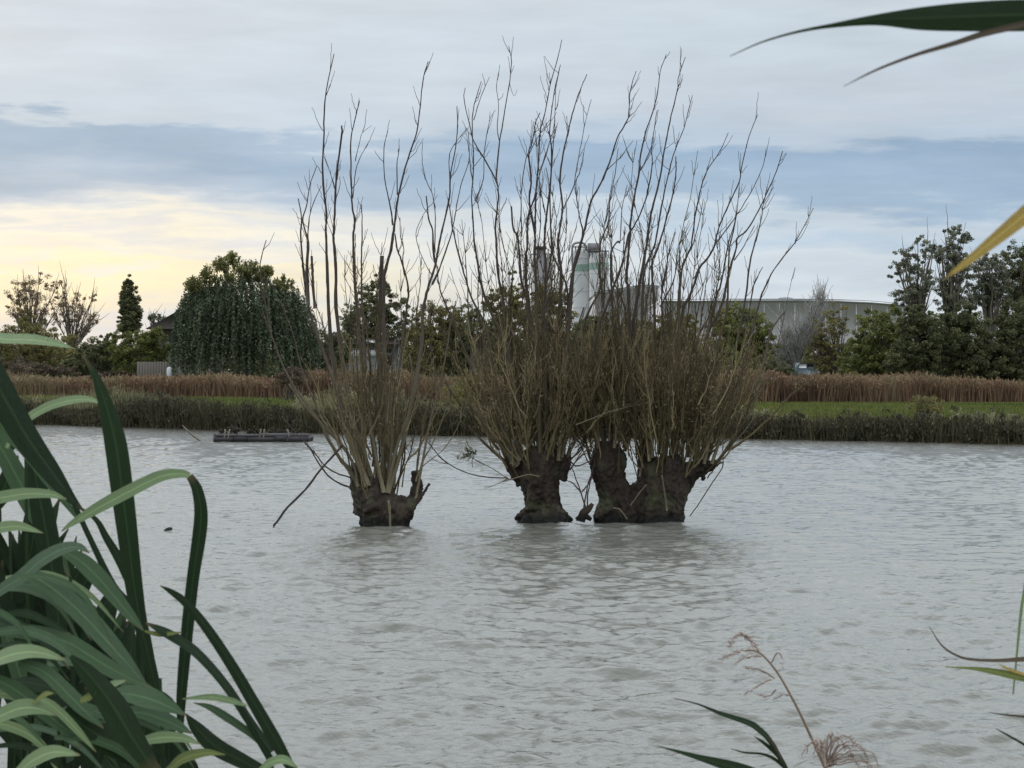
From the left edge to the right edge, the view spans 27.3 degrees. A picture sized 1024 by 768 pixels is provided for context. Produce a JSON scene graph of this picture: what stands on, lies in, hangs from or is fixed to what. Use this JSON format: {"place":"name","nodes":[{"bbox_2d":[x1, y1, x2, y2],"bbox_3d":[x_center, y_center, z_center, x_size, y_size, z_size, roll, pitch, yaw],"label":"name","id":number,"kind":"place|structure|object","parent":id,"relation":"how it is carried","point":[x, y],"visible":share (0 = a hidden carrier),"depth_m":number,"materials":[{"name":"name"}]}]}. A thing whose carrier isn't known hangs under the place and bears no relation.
{"place":"outdoors","nodes":[
{"label":"outdoors","id":0,"kind":"place"},
{"bbox_2d":[0,425,1023,767],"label":"water","id":1,"kind":"structure","parent":0,"point":[464,621],"depth_m":15.82,"materials":[{"name":"grey liquid"}]},
{"bbox_2d":[0,455,47,767],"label":"shaded reed","id":2,"kind":"object","parent":1,"relation":"in","point":[5,601],"visible":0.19,"depth_m":2.94,"materials":[{"name":"green plant"}]},
{"bbox_2d":[0,500,59,767],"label":"shaded reed","id":3,"kind":"object","parent":1,"relation":"in","point":[14,562],"visible":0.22,"depth_m":2.89,"materials":[{"name":"green plant"}]},
{"bbox_2d":[0,445,68,705],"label":"shaded reed","id":4,"kind":"object","parent":1,"relation":"in","point":[12,605],"visible":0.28,"depth_m":2.89,"materials":[{"name":"green plant"}]},
{"bbox_2d":[0,623,80,761],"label":"shaded reed","id":5,"kind":"object","parent":1,"relation":"in","point":[16,671],"visible":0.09,"depth_m":2.84,"materials":[{"name":"green plant"}]},
{"bbox_2d":[4,531,76,767],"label":"shaded reed","id":6,"kind":"object","parent":1,"relation":"in","point":[71,566],"visible":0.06,"depth_m":3.13,"materials":[{"name":"green plant"}]},
{"bbox_2d":[0,333,97,754],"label":"reed","id":7,"kind":"object","parent":1,"relation":"in","point":[20,434],"visible":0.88,"depth_m":2.62,"materials":[{"name":"green plant"}]},
{"bbox_2d":[4,567,128,767],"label":"shaded reed","id":8,"kind":"object","parent":1,"relation":"in","point":[77,575],"visible":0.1,"depth_m":3.01,"materials":[{"name":"green plant"}]},
{"bbox_2d":[10,674,133,767],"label":"shaded reed","id":9,"kind":"object","parent":1,"relation":"in","point":[84,761],"visible":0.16,"depth_m":2.77,"materials":[{"name":"green plant"}]},
{"bbox_2d":[30,658,113,767],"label":"shaded reed","id":10,"kind":"object","parent":1,"relation":"in","point":[67,761],"visible":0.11,"depth_m":2.83,"materials":[{"name":"green plant"}]},
{"bbox_2d":[0,488,152,767],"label":"reed","id":11,"kind":"object","parent":1,"relation":"in","point":[63,600],"visible":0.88,"depth_m":2.40,"materials":[{"name":"green plant"}]},
{"bbox_2d":[0,573,159,767],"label":"reed","id":12,"kind":"object","parent":1,"relation":"in","point":[121,737],"visible":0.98,"depth_m":2.20,"materials":[{"name":"green plant"}]},
{"bbox_2d":[67,596,116,679],"bbox_3d":[-0.617,1.037,3.041,0.103,1.526,0.129,0,0,-14],"label":"shaded reed","id":13,"kind":"object","parent":1,"relation":"in","point":[110,608],"visible":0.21,"depth_m":2.99,"materials":[{"name":"green plant"}]},
{"bbox_2d":[64,550,123,633],"bbox_3d":[-0.735,1.016,3.142,0.311,1.568,0.124,0,0,0],"label":"shaded reed","id":14,"kind":"object","parent":1,"relation":"in","point":[119,619],"visible":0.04,"depth_m":3.17,"materials":[{"name":"green plant"}]},
{"bbox_2d":[63,622,137,687],"bbox_3d":[-0.552,1.063,2.994,0.132,1.473,0.122,0,0,25],"label":"shaded reed","id":15,"kind":"object","parent":1,"relation":"in","point":[130,642],"visible":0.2,"depth_m":2.93,"materials":[{"name":"green plant"}]},
{"bbox_2d":[95,606,125,642],"bbox_3d":[-0.652,1.060,3.159,0.174,1.481,0.118,0,0,-21],"label":"shaded reed","id":16,"kind":"object","parent":1,"relation":"in","point":[123,622],"visible":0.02,"depth_m":3.19,"materials":[{"name":"green plant"}]},
{"bbox_2d":[57,668,167,757],"bbox_3d":[-0.561,1.094,2.937,0.168,1.413,0.119,0,0,0],"label":"shaded reed","id":17,"kind":"object","parent":1,"relation":"in","point":[166,748],"depth_m":2.96,"materials":[{"name":"green plant"}]},
{"bbox_2d":[72,356,158,733],"bbox_3d":[-0.486,0.883,2.575,0.144,1.834,0.153,0,0,0],"label":"reed","id":18,"kind":"object","parent":1,"relation":"in","point":[126,557],"visible":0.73,"depth_m":2.50,"materials":[{"name":"green plant"}]},
{"bbox_2d":[101,723,160,767],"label":"shaded reed","id":19,"kind":"object","parent":1,"relation":"in","point":[106,763],"visible":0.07,"depth_m":2.70,"materials":[{"name":"green plant"}]},
{"bbox_2d":[61,469,207,767],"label":"reed","id":20,"kind":"object","parent":1,"relation":"in","point":[124,493],"visible":0.9,"depth_m":2.40,"materials":[{"name":"green plant"}]},
{"bbox_2d":[82,742,198,767],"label":"shaded reed","id":21,"kind":"object","parent":1,"relation":"in","point":[185,765],"visible":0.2,"depth_m":2.75,"materials":[{"name":"green plant"}]},
{"bbox_2d":[63,627,261,767],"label":"reed","id":22,"kind":"object","parent":1,"relation":"in","point":[152,708],"visible":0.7,"depth_m":2.30,"materials":[{"name":"green plant"}]},
{"bbox_2d":[167,713,175,761],"bbox_3d":[-0.546,1.125,3.052,0.151,1.351,0.092,0,0,0],"label":"shaded reed","id":23,"kind":"object","parent":1,"relation":"in","point":[171,751],"visible":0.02,"depth_m":3.01,"materials":[{"name":"green plant"}]},
{"bbox_2d":[181,425,200,440],"bbox_3d":[-9.205,1.494,61.000,0.689,0.647,0.088,0,0,0],"label":"mooring stick","id":24,"kind":"object","parent":1,"relation":"in","point":[191,434],"visible":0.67,"depth_m":60.98,"materials":[{"name":"grey wood"}]},
{"bbox_2d":[145,585,297,767],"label":"reed","id":25,"kind":"object","parent":1,"relation":"in","point":[268,740],"visible":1,"depth_m":2.30,"materials":[{"name":"green plant"}]},
{"bbox_2d":[213,422,312,441],"bbox_3d":[-7.177,1.395,61.084,2.738,0.594,1.444,0,0,0],"label":"nesting raft","id":26,"kind":"object","parent":1,"relation":"on","point":[262,436],"visible":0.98,"depth_m":60.39,"materials":[{"name":"grey wood"}]},
{"bbox_2d":[259,43,469,526],"bbox_3d":[-1.646,-1.014,24.585,2.227,5.955,1.635,0,0,-32],"label":"pollard willow","id":27,"kind":"object","parent":1,"relation":"in","point":[377,500],"visible":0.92,"depth_m":24.52,"materials":[{"name":"brown plant"}]},
{"bbox_2d":[421,35,641,523],"bbox_3d":[0.193,-1.120,25.125,2.277,6.117,2.383,0,0,39],"label":"pollard willow","id":28,"kind":"object","parent":1,"relation":"in","point":[538,470],"visible":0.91,"depth_m":25.02,"materials":[{"name":"brown plant"}]},
{"bbox_2d":[566,451,594,522],"bbox_3d":[0.813,1.216,25.001,0.355,0.847,0.106,0,0,0],"label":"drowned stub","id":29,"kind":"object","parent":1,"relation":"on","point":[583,515],"visible":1,"depth_m":25.00,"materials":[{"name":"brown plant"}]},
{"bbox_2d":[531,48,823,523],"bbox_3d":[1.929,-1.070,25.165,3.568,6.028,2.186,0,0,0],"label":"pollard willow","id":30,"kind":"object","parent":1,"relation":"in","point":[659,489],"visible":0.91,"depth_m":24.98,"materials":[{"name":"brown plant"}]},
{"bbox_2d":[658,746,753,767],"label":"reed","id":31,"kind":"object","parent":1,"relation":"in","point":[718,762],"visible":1,"depth_m":2.40,"materials":[{"name":"green plant"}]},
{"bbox_2d":[673,698,787,767],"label":"reed","id":32,"kind":"object","parent":1,"relation":"in","point":[771,746],"visible":1,"depth_m":2.50,"materials":[{"name":"green plant"}]},
{"bbox_2d":[718,631,824,767],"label":"reed","id":33,"kind":"object","parent":1,"relation":"in","point":[756,650],"visible":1,"depth_m":2.60,"materials":[{"name":"brown plant"}]},
{"bbox_2d":[799,728,878,767],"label":"reed","id":34,"kind":"object","parent":1,"relation":"in","point":[828,760],"visible":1,"depth_m":2.30,"materials":[{"name":"beige plant"}]},
{"bbox_2d":[731,0,1023,85],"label":"reed","id":35,"kind":"object","parent":1,"relation":"in","point":[985,18],"visible":1,"depth_m":1.40,"materials":[{"name":"green plant"}]},
{"bbox_2d":[929,587,1023,744],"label":"reed","id":36,"kind":"object","parent":1,"relation":"in","point":[1014,674],"visible":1,"depth_m":2.50,"materials":[{"name":"green plant"}]},
{"bbox_2d":[944,205,1023,278],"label":"reed","id":37,"kind":"object","parent":1,"relation":"in","point":[1010,226],"visible":1,"depth_m":1.20,"materials":[{"name":"yellow plant"}]},
{"bbox_2d":[0,0,1023,369],"label":"sky","id":38,"kind":"structure","parent":0,"point":[151,141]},
{"bbox_2d":[34,398,1023,444],"bbox_3d":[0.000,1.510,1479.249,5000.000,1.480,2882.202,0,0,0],"label":"ground","id":39,"kind":"structure","parent":0,"point":[818,439],"depth_m":66.96,"materials":[{"name":"brown soil"}]},
{"bbox_2d":[3,267,62,333],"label":"autumn tree","id":40,"kind":"object","parent":39,"relation":"on","point":[24,298],"visible":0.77,"depth_m":174.70,"materials":[{"name":"brown plant"}]},
{"bbox_2d":[0,309,79,369],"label":"bushy tree","id":41,"kind":"object","parent":39,"relation":"on","point":[38,353],"visible":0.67,"depth_m":167.37,"materials":[{"name":"green plant"}]},
{"bbox_2d":[0,356,136,378],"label":"hedge","id":42,"kind":"object","parent":39,"relation":"on","point":[44,369],"visible":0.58,"depth_m":157.33,"materials":[{"name":"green plant"}]},
{"bbox_2d":[46,261,107,357],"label":"autumn tree","id":43,"kind":"object","parent":39,"relation":"on","point":[69,321],"visible":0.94,"depth_m":181.90,"materials":[{"name":"brown plant"}]},
{"bbox_2d":[57,333,117,377],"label":"green bush","id":44,"kind":"object","parent":39,"relation":"on","point":[101,364],"visible":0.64,"depth_m":162.27,"materials":[{"name":"green plant"}]},
{"bbox_2d":[116,274,144,365],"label":"poplar","id":45,"kind":"object","parent":39,"relation":"on","point":[130,310],"visible":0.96,"depth_m":189.65,"materials":[{"name":"green plant"}]},
{"bbox_2d":[104,324,170,374],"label":"green bush","id":46,"kind":"object","parent":39,"relation":"on","point":[147,343],"visible":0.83,"depth_m":159.21,"materials":[{"name":"green plant"}]},
{"bbox_2d":[136,362,167,376],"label":"board fence","id":47,"kind":"object","parent":39,"relation":"on","point":[152,368],"visible":0.34,"depth_m":156.00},
{"bbox_2d":[145,305,165,329],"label":"tree","id":48,"kind":"object","parent":39,"relation":"on","point":[152,317],"visible":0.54,"depth_m":184.65,"materials":[{"name":"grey plant"}]},
{"bbox_2d":[167,367,172,376],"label":"garden tank","id":49,"kind":"object","parent":39,"relation":"on","point":[169,370],"visible":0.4,"depth_m":154.82,"materials":[{"name":"white paint"}]},
{"bbox_2d":[161,391,183,405],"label":"bank shrub","id":50,"kind":"object","parent":39,"relation":"on","point":[171,397],"visible":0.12,"depth_m":79.37,"materials":[{"name":"green plant"}]},
{"bbox_2d":[146,313,223,375],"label":"house","id":51,"kind":"structure","parent":39,"relation":"on","point":[166,324],"depth_m":178.00,"materials":[{"name":"tile"}]},
{"bbox_2d":[169,250,322,376],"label":"weeping willow","id":52,"kind":"object","parent":39,"relation":"on","point":[210,317],"visible":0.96,"depth_m":154.10,"materials":[{"name":"green plant"}]},
{"bbox_2d":[274,366,309,399],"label":"bank shrub","id":53,"kind":"object","parent":39,"relation":"on","point":[281,376],"visible":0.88,"depth_m":117.83,"materials":[{"name":"brown plant"}]},
{"bbox_2d":[302,330,352,371],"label":"bushy tree","id":54,"kind":"object","parent":39,"relation":"on","point":[336,347],"visible":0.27,"depth_m":165.24,"materials":[{"name":"green plant"}]},
{"bbox_2d":[339,297,361,368],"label":"tree","id":55,"kind":"object","parent":39,"relation":"on","point":[346,311],"visible":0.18,"depth_m":175.89,"materials":[{"name":"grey plant"}]},
{"bbox_2d":[345,338,404,372],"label":"boathouse","id":56,"kind":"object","parent":39,"relation":"on","point":[391,346],"visible":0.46,"depth_m":150.00,"materials":[{"name":"wood"}]},
{"bbox_2d":[367,350,375,355],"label":"white window","id":57,"kind":"structure","parent":56,"relation":"in","point":[373,353],"depth_m":149.94,"materials":[{"name":"paint"}]},
{"bbox_2d":[387,349,391,364],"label":"door","id":58,"kind":"structure","parent":56,"relation":"in","point":[390,350],"depth_m":149.94,"materials":[{"name":"grey glass"}]},
{"bbox_2d":[342,273,415,350],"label":"ivy tree","id":59,"kind":"object","parent":39,"relation":"on","point":[390,317],"visible":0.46,"depth_m":171.40,"materials":[{"name":"green plant"}]},
{"bbox_2d":[402,297,462,375],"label":"bushy tree","id":60,"kind":"object","parent":39,"relation":"on","point":[441,313],"visible":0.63,"depth_m":167.48,"materials":[{"name":"green plant"}]},
{"bbox_2d":[441,367,493,408],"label":"bank shrub","id":61,"kind":"object","parent":39,"relation":"on","point":[460,386],"visible":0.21,"depth_m":70.80,"materials":[{"name":"green plant"}]},
{"bbox_2d":[438,303,507,376],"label":"bushy tree","id":62,"kind":"object","parent":39,"relation":"on","point":[460,355],"visible":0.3,"depth_m":169.25,"materials":[{"name":"green plant"}]},
{"bbox_2d":[470,328,488,374],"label":"tree","id":63,"kind":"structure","parent":39,"relation":"on","point":[471,348],"depth_m":154.00,"materials":[{"name":"plant"}]},
{"bbox_2d":[481,270,534,373],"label":"bushy tree","id":64,"kind":"object","parent":39,"relation":"on","point":[514,305],"visible":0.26,"depth_m":173.41,"materials":[{"name":"green plant"}]},
{"bbox_2d":[0,309,1023,380],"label":"distant wood","id":65,"kind":"object","parent":39,"relation":"on","point":[840,370],"visible":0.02,"depth_m":192.33,"materials":[{"name":"green plant"}]},
{"bbox_2d":[7,368,1023,402],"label":"reed bed","id":66,"kind":"object","parent":39,"relation":"on","point":[855,387],"visible":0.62,"depth_m":136.28,"materials":[{"name":"brown plant"}]},
{"bbox_2d":[19,382,1023,427],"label":"bank weeds","id":67,"kind":"object","parent":39,"relation":"on","point":[83,405],"visible":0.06,"depth_m":73.85,"materials":[{"name":"green plant"}]},
{"bbox_2d":[20,389,1023,444],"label":"dark sedge","id":68,"kind":"object","parent":39,"relation":"on","point":[196,414],"visible":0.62,"depth_m":67.16,"materials":[{"name":"green plant"}]},
{"bbox_2d":[20,394,1023,423],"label":"meadow grass","id":69,"kind":"structure","parent":39,"relation":"on","point":[806,409],"depth_m":100.60,"materials":[{"name":"green plant"}]},
{"bbox_2d":[531,253,552,323],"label":"silo","id":70,"kind":"object","parent":39,"relation":"on","point":[532,274],"visible":0.1,"depth_m":398.76,"materials":[{"name":"metal"}]},
{"bbox_2d":[516,281,579,375],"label":"bushy tree","id":71,"kind":"object","parent":39,"relation":"on","point":[574,314],"visible":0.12,"depth_m":171.47,"materials":[{"name":"green plant"}]},
{"bbox_2d":[572,246,591,327],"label":"silo","id":72,"kind":"object","parent":39,"relation":"on","point":[581,299],"visible":0.37,"depth_m":407.89,"materials":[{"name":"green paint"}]},
{"bbox_2d":[562,312,617,374],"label":"bushy tree","id":73,"kind":"object","parent":39,"relation":"on","point":[586,325],"visible":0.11,"depth_m":169.12,"materials":[{"name":"green plant"}]},
{"bbox_2d":[589,250,608,297],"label":"silo","id":74,"kind":"object","parent":39,"relation":"on","point":[593,275],"visible":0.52,"depth_m":402.63,"materials":[{"name":"green paint"}]},
{"bbox_2d":[571,241,600,268],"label":"conveyor pipe","id":75,"kind":"object","parent":74,"relation":"on","point":[589,247],"visible":0.79,"depth_m":404.79,"materials":[{"name":"metal"}]},
{"bbox_2d":[605,314,666,373],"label":"bushy tree","id":76,"kind":"object","parent":39,"relation":"on","point":[657,331],"visible":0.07,"depth_m":167.27,"materials":[{"name":"green plant"}]},
{"bbox_2d":[650,310,702,367],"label":"bushy tree","id":77,"kind":"object","parent":39,"relation":"on","point":[689,325],"visible":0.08,"depth_m":165.34,"materials":[{"name":"green plant"}]},
{"bbox_2d":[698,300,780,373],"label":"bushy tree","id":78,"kind":"object","parent":39,"relation":"on","point":[762,331],"visible":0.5,"depth_m":159.03,"materials":[{"name":"green plant"}]},
{"bbox_2d":[744,355,793,375],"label":"bush","id":79,"kind":"object","parent":39,"relation":"on","point":[772,365],"visible":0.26,"depth_m":155.34,"materials":[{"name":"green plant"}]},
{"bbox_2d":[765,275,831,370],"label":"bare shrub","id":80,"kind":"object","parent":39,"relation":"on","point":[792,340],"visible":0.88,"depth_m":164.64,"materials":[{"name":"grey plant"}]},
{"bbox_2d":[795,363,819,375],"bbox_3d":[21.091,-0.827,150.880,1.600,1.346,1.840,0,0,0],"label":"parked van","id":81,"kind":"object","parent":39,"relation":"on","point":[803,367],"visible":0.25,"depth_m":150.00,"materials":[{"name":"blue paint"}]},
{"bbox_2d":[797,296,852,374],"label":"leafy tree","id":82,"kind":"object","parent":39,"relation":"on","point":[820,342],"visible":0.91,"depth_m":161.59,"materials":[{"name":"green plant"}]},
{"bbox_2d":[833,303,913,376],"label":"leafy tree","id":83,"kind":"object","parent":39,"relation":"on","point":[872,359],"visible":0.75,"depth_m":157.09,"materials":[{"name":"green plant"}]},
{"bbox_2d":[887,218,939,338],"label":"tall tree","id":84,"kind":"object","parent":39,"relation":"on","point":[914,293],"visible":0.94,"depth_m":151.68,"materials":[{"name":"green plant"}]},
{"bbox_2d":[881,304,952,375],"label":"tree","id":85,"kind":"object","parent":39,"relation":"on","point":[921,352],"visible":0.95,"depth_m":147.21,"materials":[{"name":"green plant"}]},
{"bbox_2d":[904,391,946,414],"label":"bank shrub","id":86,"kind":"object","parent":39,"relation":"on","point":[932,404],"visible":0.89,"depth_m":71.91,"materials":[{"name":"green plant"}]},
{"bbox_2d":[931,210,978,374],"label":"tall tree","id":87,"kind":"object","parent":39,"relation":"on","point":[949,294],"visible":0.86,"depth_m":153.24,"materials":[{"name":"green plant"}]},
{"bbox_2d":[938,301,1009,380],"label":"tree","id":88,"kind":"object","parent":39,"relation":"on","point":[978,352],"visible":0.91,"depth_m":148.05,"materials":[{"name":"green plant"}]},
{"bbox_2d":[963,246,1015,378],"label":"tall tree","id":89,"kind":"object","parent":39,"relation":"on","point":[992,284],"visible":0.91,"depth_m":154.59,"materials":[{"name":"green plant"}]},
{"bbox_2d":[978,296,1023,382],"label":"tree","id":90,"kind":"object","parent":39,"relation":"on","point":[1012,327],"visible":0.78,"depth_m":149.09,"materials":[{"name":"green plant"}]},
{"bbox_2d":[994,239,1023,379],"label":"tall tree","id":91,"kind":"object","parent":39,"relation":"on","point":[1017,275],"visible":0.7,"depth_m":156.05,"materials":[{"name":"green plant"}]},
{"bbox_2d":[536,246,546,319],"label":"lift tower","id":92,"kind":"structure","parent":0,"point":[540,268],"depth_m":393.80,"materials":[{"name":"metal"}]},
{"bbox_2d":[589,285,658,335],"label":"concrete building","id":93,"kind":"structure","parent":0,"point":[656,288],"depth_m":330.00,"materials":[{"name":"grey concrete"}]},
{"bbox_2d":[648,297,904,364],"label":"warehouse","id":94,"kind":"structure","parent":0,"point":[857,307],"depth_m":300.00,"materials":[{"name":"metal"}]}
]}

